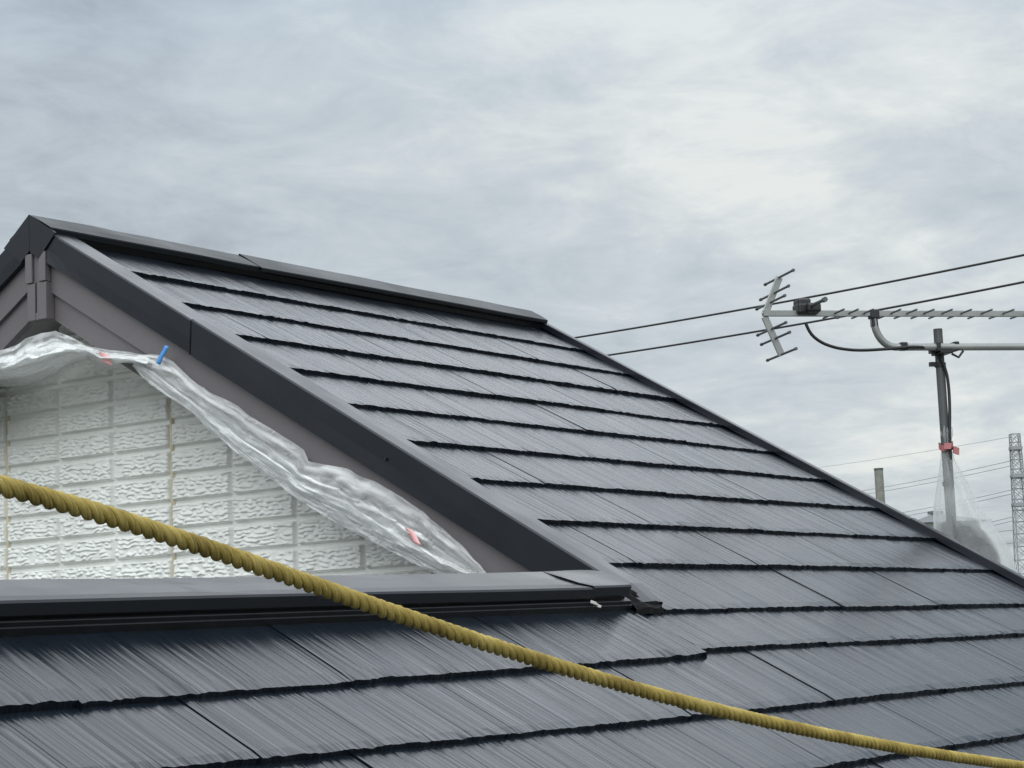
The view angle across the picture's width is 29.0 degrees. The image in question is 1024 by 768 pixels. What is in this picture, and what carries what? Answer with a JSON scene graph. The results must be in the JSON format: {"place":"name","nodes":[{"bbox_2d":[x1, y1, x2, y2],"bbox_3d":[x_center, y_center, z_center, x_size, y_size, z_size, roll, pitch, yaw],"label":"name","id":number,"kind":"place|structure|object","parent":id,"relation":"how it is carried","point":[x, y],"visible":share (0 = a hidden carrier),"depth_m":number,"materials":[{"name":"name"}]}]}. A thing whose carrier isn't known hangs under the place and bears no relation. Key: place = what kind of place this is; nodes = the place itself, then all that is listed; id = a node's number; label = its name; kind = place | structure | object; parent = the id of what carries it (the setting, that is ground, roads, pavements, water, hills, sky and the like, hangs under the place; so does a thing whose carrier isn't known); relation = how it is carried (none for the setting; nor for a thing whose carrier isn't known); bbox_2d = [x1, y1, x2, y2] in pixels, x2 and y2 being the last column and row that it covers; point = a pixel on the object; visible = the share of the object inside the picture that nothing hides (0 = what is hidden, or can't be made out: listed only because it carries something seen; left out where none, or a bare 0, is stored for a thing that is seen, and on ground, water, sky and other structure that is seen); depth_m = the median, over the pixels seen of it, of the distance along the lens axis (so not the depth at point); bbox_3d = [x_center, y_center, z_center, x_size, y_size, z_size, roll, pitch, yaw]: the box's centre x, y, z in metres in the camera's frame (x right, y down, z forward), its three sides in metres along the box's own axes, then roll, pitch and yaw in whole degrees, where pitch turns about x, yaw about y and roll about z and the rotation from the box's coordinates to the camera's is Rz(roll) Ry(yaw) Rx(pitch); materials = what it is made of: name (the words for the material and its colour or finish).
{"place":"outdoors","nodes":[
{"label":"outdoors","id":0,"kind":"place"},
{"bbox_2d":[0,0,1023,575],"label":"sky","id":1,"kind":"structure","parent":0,"point":[587,167],"materials":[{"name":"grey"}]},
{"bbox_2d":[575,254,1023,337],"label":"overhead cable","id":2,"kind":"object","parent":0,"point":[896,280],"visible":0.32,"depth_m":14.21,"materials":[{"name":"black rubber"}]},
{"bbox_2d":[607,281,1023,355],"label":"overhead cable","id":3,"kind":"object","parent":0,"point":[928,300],"visible":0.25,"depth_m":14.37,"materials":[{"name":"black rubber"}]},
{"bbox_2d":[919,511,985,527],"bbox_3d":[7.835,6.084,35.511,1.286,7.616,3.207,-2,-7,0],"label":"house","id":4,"kind":"structure","parent":0,"point":[927,520],"depth_m":34.73,"materials":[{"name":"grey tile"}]},
{"label":"ground","id":5,"kind":"structure","parent":0,"visible":0},
{"bbox_2d":[0,214,1023,767],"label":"house","id":6,"kind":"structure","parent":5,"relation":"on","point":[582,502],"depth_m":4.05,"materials":[{"name":"paint"}]},
{"bbox_2d":[0,331,149,386],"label":"plastic sheet","id":7,"kind":"object","parent":6,"relation":"on","point":[28,363],"visible":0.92,"depth_m":4.51,"materials":[{"name":"white"}]},
{"bbox_2d":[99,351,112,365],"bbox_3d":[-0.891,-0.056,4.345,0.044,0.039,0.003,-8,-9,35],"label":"tape strip","id":8,"kind":"object","parent":7,"relation":"attached to","point":[107,361],"visible":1,"depth_m":4.34,"materials":[{"name":"pink plastic"}]},
{"bbox_2d":[156,345,168,364],"bbox_3d":[-0.750,-0.062,4.254,0.041,0.041,0.003,-8,-9,35],"label":"tape strip","id":9,"kind":"object","parent":6,"relation":"attached to","point":[162,355],"visible":1,"depth_m":4.25,"materials":[{"name":"blue plastic"}]},
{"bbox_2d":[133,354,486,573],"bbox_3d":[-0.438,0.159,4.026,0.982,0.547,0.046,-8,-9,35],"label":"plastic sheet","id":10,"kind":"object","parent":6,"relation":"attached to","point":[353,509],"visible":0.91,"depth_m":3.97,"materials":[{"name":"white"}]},
{"bbox_2d":[405,527,420,544],"bbox_3d":[-0.191,0.293,3.810,0.040,0.038,0.003,-8,-9,35],"label":"tape strip","id":11,"kind":"object","parent":10,"relation":"attached to","point":[413,536],"visible":1,"depth_m":3.81,"materials":[{"name":"pink plastic"}]},
{"bbox_2d":[0,475,1023,767],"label":"rope","id":12,"kind":"object","parent":6,"relation":"attached to","point":[102,513],"visible":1,"depth_m":1.49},
{"bbox_2d":[755,269,1023,540],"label":"television antenna","id":13,"kind":"object","parent":6,"relation":"on","point":[938,349],"visible":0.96,"depth_m":5.54,"materials":[{"name":"metal"}]},
{"bbox_2d":[933,521,1000,563],"bbox_3d":[1.254,0.516,5.575,0.190,0.268,0.170,-8,-9,35],"label":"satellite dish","id":14,"kind":"object","parent":13,"relation":"attached to","point":[974,537],"visible":0.1,"depth_m":5.62,"materials":[{"name":"grey paint"}]},
{"bbox_2d":[933,427,1015,571],"bbox_3d":[1.289,0.371,5.560,0.215,0.513,0.216,-8,-9,35],"label":"plastic bag","id":15,"kind":"object","parent":13,"relation":"attached to","point":[937,521],"visible":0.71,"depth_m":5.54,"materials":[{"name":"clear plastic"}]},
{"bbox_2d":[874,468,884,502],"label":"utility pole","id":16,"kind":"object","parent":5,"relation":"on","point":[879,485],"visible":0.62,"depth_m":41.89,"materials":[{"name":"concrete"}]},
{"bbox_2d":[1008,433,1023,573],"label":"transmission tower","id":17,"kind":"structure","parent":5,"relation":"on","point":[1012,450],"depth_m":298.83,"materials":[{"name":"grey metal"}]},
{"bbox_2d":[818,437,1007,467],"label":"power line","id":18,"kind":"object","parent":17,"relation":"attached to","point":[913,453],"visible":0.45,"depth_m":340.03,"materials":[{"name":"grey metal"}]},
{"bbox_2d":[863,461,1008,490],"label":"power line","id":19,"kind":"object","parent":17,"relation":"attached to","point":[940,476],"visible":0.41,"depth_m":343.77,"materials":[{"name":"grey metal"}]},
{"bbox_2d":[868,466,1008,493],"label":"power line","id":20,"kind":"object","parent":17,"relation":"attached to","point":[942,480],"visible":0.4,"depth_m":334.88,"materials":[{"name":"grey metal"}]},
{"bbox_2d":[903,490,1009,512],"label":"power line","id":21,"kind":"object","parent":17,"relation":"attached to","point":[963,500],"visible":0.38,"depth_m":329.59,"materials":[{"name":"grey metal"}]},
{"bbox_2d":[908,494,1009,515],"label":"power line","id":22,"kind":"object","parent":17,"relation":"attached to","point":[968,503],"visible":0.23,"depth_m":323.81,"materials":[{"name":"grey metal"}]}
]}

